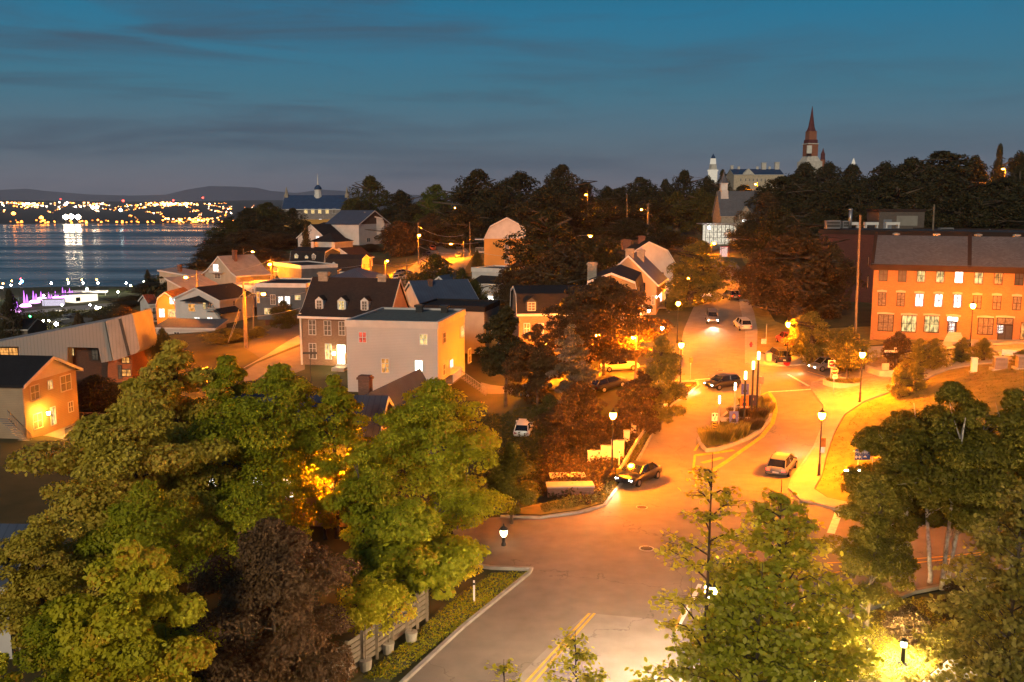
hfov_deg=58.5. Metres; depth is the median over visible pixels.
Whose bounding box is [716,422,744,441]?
ornamental grass
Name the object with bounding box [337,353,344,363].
door
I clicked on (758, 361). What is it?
column light
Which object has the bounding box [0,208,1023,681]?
ground
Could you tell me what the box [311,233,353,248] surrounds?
house
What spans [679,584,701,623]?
road marking
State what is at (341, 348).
window
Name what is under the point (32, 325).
house
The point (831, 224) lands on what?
roof cabinet
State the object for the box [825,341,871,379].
tree
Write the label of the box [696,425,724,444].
ornamental grass
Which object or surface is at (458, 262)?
road
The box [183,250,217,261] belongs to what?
tree
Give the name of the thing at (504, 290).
tree
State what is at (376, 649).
plank fence
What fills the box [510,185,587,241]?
tree
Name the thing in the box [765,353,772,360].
street cabinet
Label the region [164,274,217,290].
house
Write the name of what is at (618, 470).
rail end marker
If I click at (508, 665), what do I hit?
tree
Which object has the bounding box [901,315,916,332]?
window
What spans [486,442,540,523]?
tree
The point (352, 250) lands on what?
house
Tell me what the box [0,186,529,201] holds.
hills
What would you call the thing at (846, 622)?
shrub
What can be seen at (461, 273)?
tree
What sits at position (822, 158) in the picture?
turret
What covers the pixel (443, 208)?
tree
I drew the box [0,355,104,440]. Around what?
house
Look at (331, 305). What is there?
house
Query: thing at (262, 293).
street lamp
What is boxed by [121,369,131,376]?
window
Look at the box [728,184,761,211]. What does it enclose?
tree
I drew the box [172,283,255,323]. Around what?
house
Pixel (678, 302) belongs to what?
street lamp
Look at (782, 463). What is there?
moving car
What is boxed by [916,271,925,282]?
window
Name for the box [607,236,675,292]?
house
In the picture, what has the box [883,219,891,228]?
door
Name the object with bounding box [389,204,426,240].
tree
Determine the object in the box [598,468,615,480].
tree
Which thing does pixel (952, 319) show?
window
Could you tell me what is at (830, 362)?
no entry sign
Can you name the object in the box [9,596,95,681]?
tree
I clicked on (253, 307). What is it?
utility pole
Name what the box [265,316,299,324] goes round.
wooden fence
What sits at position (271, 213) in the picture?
tree
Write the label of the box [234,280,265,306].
house
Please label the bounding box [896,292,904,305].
window
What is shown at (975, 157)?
tree
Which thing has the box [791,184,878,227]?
tree
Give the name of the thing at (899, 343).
tree
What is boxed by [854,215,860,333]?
utility pole
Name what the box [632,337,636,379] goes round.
street lamp
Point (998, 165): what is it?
tree
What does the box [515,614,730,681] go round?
road patch
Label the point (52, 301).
kiosk
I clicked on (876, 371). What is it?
planter wall
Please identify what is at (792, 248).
tree
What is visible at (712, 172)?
tower
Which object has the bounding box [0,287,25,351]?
tree
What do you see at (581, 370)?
tree
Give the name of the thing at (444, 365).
door
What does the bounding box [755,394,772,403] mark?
ornamental grass
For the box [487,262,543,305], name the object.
tree
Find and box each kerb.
[399,564,532,681]
[500,380,698,518]
[697,395,771,451]
[738,290,746,362]
[746,342,1023,365]
[788,348,1022,526]
[847,568,1007,620]
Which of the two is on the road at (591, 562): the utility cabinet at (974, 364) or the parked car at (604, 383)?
the parked car at (604, 383)
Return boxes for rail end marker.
[616,468,622,474]
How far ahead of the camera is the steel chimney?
168.28 m
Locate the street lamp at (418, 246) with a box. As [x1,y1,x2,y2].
[418,230,419,264]
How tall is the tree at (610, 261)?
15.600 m
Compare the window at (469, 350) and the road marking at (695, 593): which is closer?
the road marking at (695, 593)
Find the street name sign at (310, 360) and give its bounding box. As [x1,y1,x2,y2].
[303,352,316,381]
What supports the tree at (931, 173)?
on the ground at (20, 500)
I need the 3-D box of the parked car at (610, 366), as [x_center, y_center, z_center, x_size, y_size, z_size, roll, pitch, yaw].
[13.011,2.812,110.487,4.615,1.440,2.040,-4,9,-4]
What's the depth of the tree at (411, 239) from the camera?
307.29 m
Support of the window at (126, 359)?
in the office building
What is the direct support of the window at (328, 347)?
in the house at (331, 305)
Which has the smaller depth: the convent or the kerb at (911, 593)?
the kerb at (911, 593)
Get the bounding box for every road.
[235,345,304,381]
[244,324,299,357]
[244,335,299,367]
[401,243,471,283]
[407,260,1023,681]
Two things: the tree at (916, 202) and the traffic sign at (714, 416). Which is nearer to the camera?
the traffic sign at (714, 416)
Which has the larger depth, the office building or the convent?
the convent
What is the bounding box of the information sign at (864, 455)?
[854,449,869,464]
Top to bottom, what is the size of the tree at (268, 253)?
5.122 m
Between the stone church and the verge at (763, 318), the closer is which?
the verge at (763, 318)
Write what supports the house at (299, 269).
on the ground at (20, 500)
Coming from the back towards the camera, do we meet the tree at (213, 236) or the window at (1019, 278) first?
the tree at (213, 236)
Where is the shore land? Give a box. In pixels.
[0,200,589,223]
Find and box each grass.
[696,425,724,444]
[704,424,735,444]
[710,421,737,426]
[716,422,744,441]
[725,420,750,437]
[726,406,753,416]
[726,416,756,423]
[737,398,761,406]
[738,415,766,429]
[745,406,769,418]
[754,402,775,413]
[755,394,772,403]
[825,376,839,380]
[840,379,854,383]
[848,376,860,382]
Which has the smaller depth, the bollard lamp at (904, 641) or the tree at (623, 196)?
the bollard lamp at (904, 641)
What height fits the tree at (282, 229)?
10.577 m
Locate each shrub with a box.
[794,605,871,681]
[881,603,931,645]
[937,579,972,622]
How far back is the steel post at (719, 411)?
83.86 m
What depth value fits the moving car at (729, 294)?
157.87 m
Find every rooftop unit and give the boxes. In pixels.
[847,222,858,227]
[863,222,878,227]
[884,222,899,227]
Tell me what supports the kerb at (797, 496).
on the road at (591, 562)
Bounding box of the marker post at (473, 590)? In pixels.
[473,580,474,601]
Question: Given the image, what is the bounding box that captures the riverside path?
[1,303,114,319]
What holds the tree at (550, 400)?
on the ground at (20, 500)
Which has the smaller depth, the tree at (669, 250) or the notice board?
the notice board
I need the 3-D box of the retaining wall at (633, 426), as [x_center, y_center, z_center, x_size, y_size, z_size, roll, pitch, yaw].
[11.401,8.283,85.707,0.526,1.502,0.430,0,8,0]
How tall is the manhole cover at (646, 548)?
0.030 m
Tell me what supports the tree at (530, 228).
on the ground at (20, 500)
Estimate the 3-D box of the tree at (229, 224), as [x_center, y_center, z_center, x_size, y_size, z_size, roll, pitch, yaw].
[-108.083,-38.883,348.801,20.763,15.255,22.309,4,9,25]
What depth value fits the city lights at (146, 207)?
5190.17 m
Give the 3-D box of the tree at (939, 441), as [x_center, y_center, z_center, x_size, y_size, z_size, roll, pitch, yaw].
[24.113,8.348,51.690,7.433,12.482,8.399,0,8,0]
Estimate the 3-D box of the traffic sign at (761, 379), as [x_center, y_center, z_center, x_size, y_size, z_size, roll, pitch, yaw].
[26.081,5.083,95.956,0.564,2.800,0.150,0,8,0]
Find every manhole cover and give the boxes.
[636,505,647,508]
[639,546,653,550]
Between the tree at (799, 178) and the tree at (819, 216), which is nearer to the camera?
the tree at (819, 216)
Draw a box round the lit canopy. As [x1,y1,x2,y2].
[74,290,107,294]
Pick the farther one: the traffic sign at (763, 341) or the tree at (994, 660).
the traffic sign at (763, 341)
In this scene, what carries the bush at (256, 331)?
on the ground at (20, 500)
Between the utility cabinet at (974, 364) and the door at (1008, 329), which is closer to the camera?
the utility cabinet at (974, 364)
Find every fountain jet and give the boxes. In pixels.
[20,290,30,306]
[29,293,39,302]
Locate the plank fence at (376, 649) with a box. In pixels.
[323,589,428,681]
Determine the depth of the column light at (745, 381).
85.58 m
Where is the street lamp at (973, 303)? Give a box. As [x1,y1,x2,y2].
[969,300,975,347]
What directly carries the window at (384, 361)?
in the house at (386, 345)
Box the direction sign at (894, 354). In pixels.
[885,347,897,367]
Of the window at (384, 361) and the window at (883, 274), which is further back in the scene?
the window at (883, 274)
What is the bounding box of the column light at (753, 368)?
[751,361,754,409]
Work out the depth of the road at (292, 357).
127.32 m
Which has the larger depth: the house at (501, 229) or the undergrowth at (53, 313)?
the undergrowth at (53, 313)
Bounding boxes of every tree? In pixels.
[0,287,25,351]
[0,513,106,649]
[0,652,22,681]
[3,394,241,575]
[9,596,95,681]
[46,538,226,681]
[69,478,221,634]
[72,313,84,324]
[76,374,126,414]
[88,311,116,319]
[88,315,98,321]
[97,304,138,319]
[104,295,139,309]
[114,300,139,305]
[117,339,231,510]
[121,282,153,293]
[141,282,162,286]
[142,269,152,282]
[144,327,173,369]
[169,516,363,681]
[176,362,366,533]
[179,261,210,269]
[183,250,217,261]
[183,354,256,441]
[191,484,312,586]
[193,237,251,256]
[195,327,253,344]
[201,227,246,244]
[202,219,249,244]
[207,243,253,256]
[220,229,272,248]
[223,207,267,228]
[223,244,260,255]
[238,216,295,243]
[241,248,289,259]
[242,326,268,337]
[247,232,297,249]
[251,202,298,225]
[265,257,289,268]
[266,226,301,245]
[269,300,298,328]
[274,207,311,233]
[282,230,297,245]
[291,371,377,538]
[300,220,310,246]
[319,441,401,564]
[331,574,417,647]
[339,175,392,212]
[341,377,516,538]
[345,496,491,606]
[350,200,372,209]
[358,244,382,251]
[365,220,421,256]
[378,208,410,225]
[380,189,418,218]
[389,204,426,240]
[398,253,456,284]
[401,229,424,247]
[410,197,437,228]
[411,213,451,246]
[416,184,459,212]
[419,168,511,236]
[429,204,454,242]
[431,205,487,249]
[434,558,482,589]
[452,267,479,290]
[469,191,522,237]
[470,250,483,266]
[470,278,491,299]
[474,305,532,406]
[484,658,521,681]
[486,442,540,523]
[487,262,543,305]
[492,278,525,309]
[493,206,620,283]
[495,171,540,226]
[502,323,567,410]
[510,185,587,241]
[510,217,526,223]
[512,242,603,284]
[525,227,559,250]
[525,393,557,445]
[529,381,620,450]
[541,274,674,375]
[542,164,596,212]
[542,626,609,681]
[545,323,598,403]
[552,236,622,284]
[559,195,609,238]
[577,181,606,227]
[579,200,641,236]
[591,235,620,251]
[594,185,624,221]
[597,217,657,241]
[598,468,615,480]
[602,188,641,227]
[609,371,662,435]
[611,176,663,221]
[620,196,685,235]
[624,452,770,681]
[629,331,689,429]
[640,191,698,234]
[645,230,697,252]
[655,178,677,203]
[656,244,676,259]
[660,296,691,310]
[661,266,724,307]
[661,563,846,681]
[663,169,705,221]
[666,240,737,297]
[679,187,714,234]
[686,479,884,681]
[694,175,715,220]
[710,169,732,196]
[718,251,782,300]
[723,219,758,253]
[725,219,774,256]
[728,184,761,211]
[733,191,784,226]
[734,224,854,319]
[744,176,828,224]
[745,206,822,266]
[780,184,829,223]
[780,311,841,364]
[784,162,818,193]
[785,208,840,261]
[790,172,811,191]
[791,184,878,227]
[801,243,866,319]
[809,160,843,190]
[821,477,920,631]
[823,163,870,192]
[823,325,883,371]
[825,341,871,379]
[835,184,873,216]
[839,411,943,562]
[852,204,884,226]
[857,160,897,189]
[860,169,908,202]
[864,179,934,208]
[870,156,941,207]
[872,150,992,192]
[873,331,911,370]
[877,380,1014,590]
[893,166,948,203]
[893,195,956,227]
[900,479,1023,681]
[902,172,992,226]
[929,190,1004,228]
[943,576,1023,671]
[945,387,1023,578]
[963,193,1023,228]
[968,155,996,189]
[976,177,1023,228]
[989,143,1012,188]
[998,165,1023,228]
[1003,149,1023,187]
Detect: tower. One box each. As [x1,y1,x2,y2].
[707,154,717,181]
[797,106,821,177]
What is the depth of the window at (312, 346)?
126.17 m
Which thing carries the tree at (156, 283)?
on the ground at (20, 500)
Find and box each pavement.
[741,299,1023,364]
[791,348,1023,507]
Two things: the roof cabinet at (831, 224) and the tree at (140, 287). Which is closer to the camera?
the roof cabinet at (831, 224)
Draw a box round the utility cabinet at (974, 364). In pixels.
[969,357,978,372]
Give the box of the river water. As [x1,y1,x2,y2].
[0,224,224,287]
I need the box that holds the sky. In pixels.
[0,0,1023,196]
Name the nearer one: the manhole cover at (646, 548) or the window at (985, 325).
the manhole cover at (646, 548)
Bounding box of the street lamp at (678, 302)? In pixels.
[676,299,679,342]
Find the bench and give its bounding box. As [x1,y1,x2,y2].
[1001,349,1017,355]
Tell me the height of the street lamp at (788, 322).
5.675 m
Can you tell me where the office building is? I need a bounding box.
[0,308,157,381]
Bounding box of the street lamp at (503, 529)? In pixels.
[499,523,507,545]
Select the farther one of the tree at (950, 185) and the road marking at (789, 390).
the tree at (950, 185)
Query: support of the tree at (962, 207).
on the ground at (20, 500)
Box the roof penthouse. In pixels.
[866,209,925,228]
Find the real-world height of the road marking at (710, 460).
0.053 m
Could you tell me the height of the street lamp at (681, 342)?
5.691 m
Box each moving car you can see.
[615,459,661,486]
[704,372,741,389]
[705,308,718,323]
[722,290,739,299]
[765,451,797,476]
[808,356,840,371]
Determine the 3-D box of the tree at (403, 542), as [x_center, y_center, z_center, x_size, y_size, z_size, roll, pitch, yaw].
[-5.005,11.823,48.718,7.574,6.806,6.845,6,10,35]
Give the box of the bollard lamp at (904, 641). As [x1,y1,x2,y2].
[897,638,907,665]
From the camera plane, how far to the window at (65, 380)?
96.43 m
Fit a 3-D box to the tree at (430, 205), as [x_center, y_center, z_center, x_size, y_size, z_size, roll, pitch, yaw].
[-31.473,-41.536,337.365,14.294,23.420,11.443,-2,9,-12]
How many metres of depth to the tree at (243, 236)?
324.70 m
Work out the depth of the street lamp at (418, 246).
253.78 m
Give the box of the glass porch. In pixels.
[696,223,739,243]
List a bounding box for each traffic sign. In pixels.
[689,358,692,378]
[712,412,717,428]
[759,376,763,396]
[761,324,766,343]
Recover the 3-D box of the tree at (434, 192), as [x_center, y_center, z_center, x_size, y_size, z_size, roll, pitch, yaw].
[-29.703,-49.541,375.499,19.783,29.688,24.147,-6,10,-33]
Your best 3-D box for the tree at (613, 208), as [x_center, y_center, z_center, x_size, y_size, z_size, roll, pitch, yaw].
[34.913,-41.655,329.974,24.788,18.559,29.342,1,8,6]
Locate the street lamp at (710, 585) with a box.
[705,579,716,675]
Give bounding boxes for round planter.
[823,377,862,387]
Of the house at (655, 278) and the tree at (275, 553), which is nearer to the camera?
the tree at (275, 553)
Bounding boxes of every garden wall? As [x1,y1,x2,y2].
[546,481,594,497]
[549,472,585,481]
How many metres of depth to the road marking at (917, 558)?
56.48 m
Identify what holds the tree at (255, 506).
on the ground at (20, 500)
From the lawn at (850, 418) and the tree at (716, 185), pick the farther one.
the tree at (716, 185)
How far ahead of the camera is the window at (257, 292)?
170.57 m
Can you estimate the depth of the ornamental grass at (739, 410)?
88.96 m
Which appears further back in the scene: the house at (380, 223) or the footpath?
the house at (380, 223)
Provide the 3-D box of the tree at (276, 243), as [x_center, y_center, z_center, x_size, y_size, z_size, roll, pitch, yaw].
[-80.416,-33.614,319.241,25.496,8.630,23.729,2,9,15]
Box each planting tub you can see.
[359,625,371,672]
[382,610,394,654]
[405,599,416,642]
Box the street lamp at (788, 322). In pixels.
[786,320,790,361]
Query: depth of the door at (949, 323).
115.04 m
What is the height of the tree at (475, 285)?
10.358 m
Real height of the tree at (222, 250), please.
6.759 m
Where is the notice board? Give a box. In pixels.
[881,363,888,369]
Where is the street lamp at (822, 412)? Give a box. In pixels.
[817,408,825,475]
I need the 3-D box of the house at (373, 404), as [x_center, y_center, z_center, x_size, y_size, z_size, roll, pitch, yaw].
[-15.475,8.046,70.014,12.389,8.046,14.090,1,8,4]
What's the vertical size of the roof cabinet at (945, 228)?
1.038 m
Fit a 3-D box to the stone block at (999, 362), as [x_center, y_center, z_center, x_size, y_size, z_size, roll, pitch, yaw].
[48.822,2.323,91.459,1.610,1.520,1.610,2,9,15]
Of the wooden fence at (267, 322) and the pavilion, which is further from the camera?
the pavilion
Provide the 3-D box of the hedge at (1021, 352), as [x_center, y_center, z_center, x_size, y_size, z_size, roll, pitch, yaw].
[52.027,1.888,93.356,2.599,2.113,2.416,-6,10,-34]
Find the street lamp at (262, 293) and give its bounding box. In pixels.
[244,290,264,347]
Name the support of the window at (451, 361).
in the house at (386, 345)
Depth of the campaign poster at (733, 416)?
84.34 m
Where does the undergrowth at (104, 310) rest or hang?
on the ground at (20, 500)
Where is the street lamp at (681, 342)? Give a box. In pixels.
[679,339,683,381]
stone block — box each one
[989,356,1008,370]
[1011,354,1023,369]
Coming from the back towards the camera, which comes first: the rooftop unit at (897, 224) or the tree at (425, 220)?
the tree at (425, 220)
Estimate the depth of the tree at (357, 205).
375.10 m
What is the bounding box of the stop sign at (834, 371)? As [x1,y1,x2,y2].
[831,367,837,393]
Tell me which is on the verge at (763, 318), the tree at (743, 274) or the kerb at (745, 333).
the tree at (743, 274)
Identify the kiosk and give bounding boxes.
[41,298,64,305]
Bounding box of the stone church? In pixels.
[711,170,759,233]
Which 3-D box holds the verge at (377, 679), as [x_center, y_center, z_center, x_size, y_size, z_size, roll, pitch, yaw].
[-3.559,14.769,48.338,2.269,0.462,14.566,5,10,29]
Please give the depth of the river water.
1318.05 m
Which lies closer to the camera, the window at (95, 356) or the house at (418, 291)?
the window at (95, 356)
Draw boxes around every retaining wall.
[587,450,600,461]
[600,445,611,459]
[611,440,624,459]
[623,430,629,441]
[631,421,635,432]
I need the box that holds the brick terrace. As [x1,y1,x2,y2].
[866,233,1023,341]
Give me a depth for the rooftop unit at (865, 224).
168.67 m
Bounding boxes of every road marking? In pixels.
[525,613,590,681]
[533,613,595,681]
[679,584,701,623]
[692,455,697,481]
[695,392,777,485]
[695,449,734,455]
[701,457,722,463]
[768,389,810,391]
[781,549,1005,582]
[787,374,809,385]
[827,513,839,533]
[827,551,984,562]
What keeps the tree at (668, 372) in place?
on the ground at (20, 500)
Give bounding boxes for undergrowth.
[1,308,85,337]
[81,259,208,317]
[473,405,548,492]
[536,404,642,505]
[538,384,692,511]
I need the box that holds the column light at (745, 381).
[743,371,746,419]
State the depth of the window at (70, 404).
97.38 m
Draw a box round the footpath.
[922,635,1018,681]
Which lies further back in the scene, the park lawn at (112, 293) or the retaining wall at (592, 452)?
the park lawn at (112, 293)
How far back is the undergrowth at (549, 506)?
66.81 m
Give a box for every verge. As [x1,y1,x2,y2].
[352,572,524,681]
[503,385,694,514]
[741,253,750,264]
[744,286,931,352]
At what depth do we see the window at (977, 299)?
113.45 m
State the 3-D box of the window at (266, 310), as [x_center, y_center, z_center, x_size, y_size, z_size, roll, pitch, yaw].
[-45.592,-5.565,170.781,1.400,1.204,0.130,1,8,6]
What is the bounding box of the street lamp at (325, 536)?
[323,488,327,539]
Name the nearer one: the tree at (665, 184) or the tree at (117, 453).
the tree at (117, 453)
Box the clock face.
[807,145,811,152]
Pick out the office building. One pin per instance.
(114, 348)
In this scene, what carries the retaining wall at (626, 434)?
on the ground at (20, 500)
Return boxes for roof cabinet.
[824,220,840,228]
[841,221,848,227]
[938,228,953,229]
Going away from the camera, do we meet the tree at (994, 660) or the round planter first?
the tree at (994, 660)
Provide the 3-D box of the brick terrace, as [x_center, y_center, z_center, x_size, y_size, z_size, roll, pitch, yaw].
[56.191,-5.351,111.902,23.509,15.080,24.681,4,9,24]
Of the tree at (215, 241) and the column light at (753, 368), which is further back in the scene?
the tree at (215, 241)
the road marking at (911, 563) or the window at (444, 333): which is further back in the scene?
the window at (444, 333)
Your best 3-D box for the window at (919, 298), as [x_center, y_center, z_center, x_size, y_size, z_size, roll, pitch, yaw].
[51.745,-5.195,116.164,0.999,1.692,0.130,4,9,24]
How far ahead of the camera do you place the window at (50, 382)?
93.87 m
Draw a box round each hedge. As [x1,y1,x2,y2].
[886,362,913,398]
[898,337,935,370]
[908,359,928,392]
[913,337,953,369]
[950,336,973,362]
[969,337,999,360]
[1008,349,1023,362]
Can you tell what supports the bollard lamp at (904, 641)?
on the ground at (20, 500)
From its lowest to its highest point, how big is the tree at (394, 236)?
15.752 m
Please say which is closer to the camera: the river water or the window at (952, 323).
the window at (952, 323)
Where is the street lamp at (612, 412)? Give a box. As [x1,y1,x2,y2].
[609,409,616,468]
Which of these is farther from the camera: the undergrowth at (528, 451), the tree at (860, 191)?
the tree at (860, 191)
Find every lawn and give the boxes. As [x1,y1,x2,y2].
[0,289,137,306]
[816,362,1023,513]
[845,582,1022,681]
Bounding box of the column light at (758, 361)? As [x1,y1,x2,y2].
[756,352,759,410]
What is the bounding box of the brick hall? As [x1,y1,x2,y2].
[818,227,1023,302]
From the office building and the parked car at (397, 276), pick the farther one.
the parked car at (397, 276)
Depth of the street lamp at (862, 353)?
91.36 m
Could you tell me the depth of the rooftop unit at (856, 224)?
168.67 m
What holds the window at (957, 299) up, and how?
in the brick terrace
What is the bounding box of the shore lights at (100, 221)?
[20,220,221,222]
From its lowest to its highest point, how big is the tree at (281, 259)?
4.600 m
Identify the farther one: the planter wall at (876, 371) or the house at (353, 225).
the house at (353, 225)
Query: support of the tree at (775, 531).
on the ground at (20, 500)
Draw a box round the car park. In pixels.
[47,313,102,329]
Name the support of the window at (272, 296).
in the house at (273, 289)
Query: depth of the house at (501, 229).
223.81 m
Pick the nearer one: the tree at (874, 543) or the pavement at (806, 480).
the tree at (874, 543)
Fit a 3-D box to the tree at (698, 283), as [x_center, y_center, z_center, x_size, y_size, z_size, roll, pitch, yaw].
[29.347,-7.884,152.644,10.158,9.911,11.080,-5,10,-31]
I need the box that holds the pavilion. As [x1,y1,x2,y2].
[44,292,103,302]
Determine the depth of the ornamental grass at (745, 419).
85.71 m
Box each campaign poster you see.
[729,411,738,423]
[740,396,748,407]
[741,384,748,393]
[749,395,756,405]
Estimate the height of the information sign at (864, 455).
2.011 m
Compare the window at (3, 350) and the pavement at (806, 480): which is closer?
the pavement at (806, 480)
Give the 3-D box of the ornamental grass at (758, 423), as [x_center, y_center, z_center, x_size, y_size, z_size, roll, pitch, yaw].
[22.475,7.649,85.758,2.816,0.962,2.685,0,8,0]
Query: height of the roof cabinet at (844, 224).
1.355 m
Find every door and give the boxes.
[50,406,56,425]
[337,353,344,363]
[443,363,445,375]
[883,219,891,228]
[947,322,956,333]
[997,325,1012,339]
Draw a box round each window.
[0,347,18,354]
[30,384,39,400]
[32,412,43,429]
[47,379,53,389]
[60,373,71,392]
[68,401,73,412]
[91,349,98,359]
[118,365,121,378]
[121,357,129,362]
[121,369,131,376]
[159,308,164,316]
[168,309,175,316]
[188,303,195,311]
[213,264,218,271]
[214,273,220,278]
[256,291,259,302]
[264,308,270,313]
[270,294,275,304]
[285,296,289,305]
[295,295,300,299]
[308,319,315,334]
[309,343,316,358]
[323,320,331,335]
[325,343,331,359]
[337,344,345,353]
[338,321,344,335]
[358,332,366,342]
[381,358,389,372]
[415,360,422,371]
[419,334,427,344]
[443,331,445,343]
[450,358,453,368]
[460,325,463,337]
[468,348,471,363]
[524,323,529,333]
[652,295,654,304]
[866,275,868,288]
[877,314,893,331]
[878,270,887,280]
[878,292,886,305]
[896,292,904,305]
[898,271,906,281]
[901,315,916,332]
[915,293,923,306]
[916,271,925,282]
[923,315,939,332]
[934,294,942,306]
[935,272,944,282]
[947,316,958,321]
[947,321,954,332]
[953,294,961,307]
[954,272,963,282]
[973,295,981,308]
[974,273,983,283]
[977,317,993,334]
[992,296,1001,309]
[994,273,1002,284]
[996,317,1013,324]
[996,324,1003,333]
[1012,296,1021,309]
[1014,274,1023,285]
[1020,322,1023,339]
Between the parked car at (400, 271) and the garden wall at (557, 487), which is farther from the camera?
the parked car at (400, 271)
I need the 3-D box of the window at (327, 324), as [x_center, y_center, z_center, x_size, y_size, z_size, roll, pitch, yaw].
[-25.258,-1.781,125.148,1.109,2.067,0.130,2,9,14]
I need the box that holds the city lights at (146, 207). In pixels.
[0,202,231,219]
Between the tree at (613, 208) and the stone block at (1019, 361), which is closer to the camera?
the stone block at (1019, 361)
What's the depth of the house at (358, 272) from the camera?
191.91 m
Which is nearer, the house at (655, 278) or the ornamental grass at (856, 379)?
the ornamental grass at (856, 379)
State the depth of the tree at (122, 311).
190.50 m
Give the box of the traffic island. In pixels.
[704,396,768,447]
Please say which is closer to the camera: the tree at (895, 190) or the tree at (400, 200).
the tree at (895, 190)
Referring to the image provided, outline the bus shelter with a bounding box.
[720,246,729,256]
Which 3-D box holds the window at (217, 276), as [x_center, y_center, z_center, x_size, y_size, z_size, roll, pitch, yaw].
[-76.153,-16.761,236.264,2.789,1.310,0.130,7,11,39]
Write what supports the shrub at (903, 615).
on the lawn at (912, 650)
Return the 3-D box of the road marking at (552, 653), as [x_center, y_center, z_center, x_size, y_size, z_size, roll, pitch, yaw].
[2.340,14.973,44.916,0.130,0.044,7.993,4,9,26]
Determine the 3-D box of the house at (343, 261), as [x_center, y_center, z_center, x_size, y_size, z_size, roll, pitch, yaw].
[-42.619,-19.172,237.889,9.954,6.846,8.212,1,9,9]
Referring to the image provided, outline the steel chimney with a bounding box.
[848,209,852,227]
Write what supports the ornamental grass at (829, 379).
in the round planter
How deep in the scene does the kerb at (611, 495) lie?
65.21 m
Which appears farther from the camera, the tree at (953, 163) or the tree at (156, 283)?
the tree at (953, 163)
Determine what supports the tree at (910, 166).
on the ground at (20, 500)
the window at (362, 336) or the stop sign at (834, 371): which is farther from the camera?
the window at (362, 336)
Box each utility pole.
[242,282,252,346]
[252,289,253,336]
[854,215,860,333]
[932,204,934,229]
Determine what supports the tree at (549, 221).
on the ground at (20, 500)
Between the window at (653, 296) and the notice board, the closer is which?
the notice board
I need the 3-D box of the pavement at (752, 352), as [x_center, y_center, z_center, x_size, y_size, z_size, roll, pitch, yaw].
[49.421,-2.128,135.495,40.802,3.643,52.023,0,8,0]
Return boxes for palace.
[726,162,783,193]
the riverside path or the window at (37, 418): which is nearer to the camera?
the window at (37, 418)
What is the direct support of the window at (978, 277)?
in the brick terrace
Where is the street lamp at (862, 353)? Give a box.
[858,349,865,401]
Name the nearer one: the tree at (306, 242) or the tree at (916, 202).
the tree at (916, 202)
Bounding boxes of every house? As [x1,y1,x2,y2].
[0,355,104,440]
[0,524,69,658]
[6,318,47,347]
[138,294,156,321]
[155,287,187,324]
[155,318,228,333]
[157,265,204,285]
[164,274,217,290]
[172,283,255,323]
[201,250,270,283]
[208,394,397,526]
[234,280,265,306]
[255,278,311,319]
[273,261,337,278]
[290,242,340,261]
[296,224,343,246]
[297,271,410,371]
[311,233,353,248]
[325,210,390,244]
[325,254,371,273]
[332,267,380,277]
[338,247,374,265]
[345,304,487,394]
[356,369,426,405]
[364,212,384,241]
[404,279,478,307]
[420,298,499,353]
[434,273,454,279]
[471,265,524,278]
[475,217,527,265]
[475,275,504,300]
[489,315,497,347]
[510,285,596,372]
[586,262,646,347]
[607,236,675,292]
[618,248,669,314]
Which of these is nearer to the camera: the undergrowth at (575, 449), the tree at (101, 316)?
the undergrowth at (575, 449)
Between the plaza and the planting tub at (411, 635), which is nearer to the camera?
the planting tub at (411, 635)
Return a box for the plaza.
[813,373,892,397]
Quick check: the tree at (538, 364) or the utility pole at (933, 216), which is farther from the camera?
the utility pole at (933, 216)
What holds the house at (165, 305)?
on the ground at (20, 500)
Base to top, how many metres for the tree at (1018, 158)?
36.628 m
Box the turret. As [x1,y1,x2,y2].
[820,148,824,166]
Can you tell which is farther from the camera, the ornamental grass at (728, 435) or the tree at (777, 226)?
the tree at (777, 226)
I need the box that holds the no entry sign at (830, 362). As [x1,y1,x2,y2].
[828,360,835,377]
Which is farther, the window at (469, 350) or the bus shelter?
the bus shelter
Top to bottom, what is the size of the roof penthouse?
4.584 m
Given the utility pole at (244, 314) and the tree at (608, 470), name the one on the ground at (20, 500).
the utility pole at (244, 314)
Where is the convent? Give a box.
[281,174,348,226]
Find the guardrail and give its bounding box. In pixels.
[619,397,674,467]
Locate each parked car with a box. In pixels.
[392,274,406,278]
[393,269,411,274]
[422,251,431,256]
[455,252,462,257]
[513,419,533,436]
[519,381,552,396]
[591,374,627,392]
[600,360,639,371]
[733,317,752,329]
[766,347,791,362]
[775,331,794,345]
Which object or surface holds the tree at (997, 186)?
on the ground at (20, 500)
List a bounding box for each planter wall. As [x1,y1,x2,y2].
[720,417,749,421]
[865,365,893,376]
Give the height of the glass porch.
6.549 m

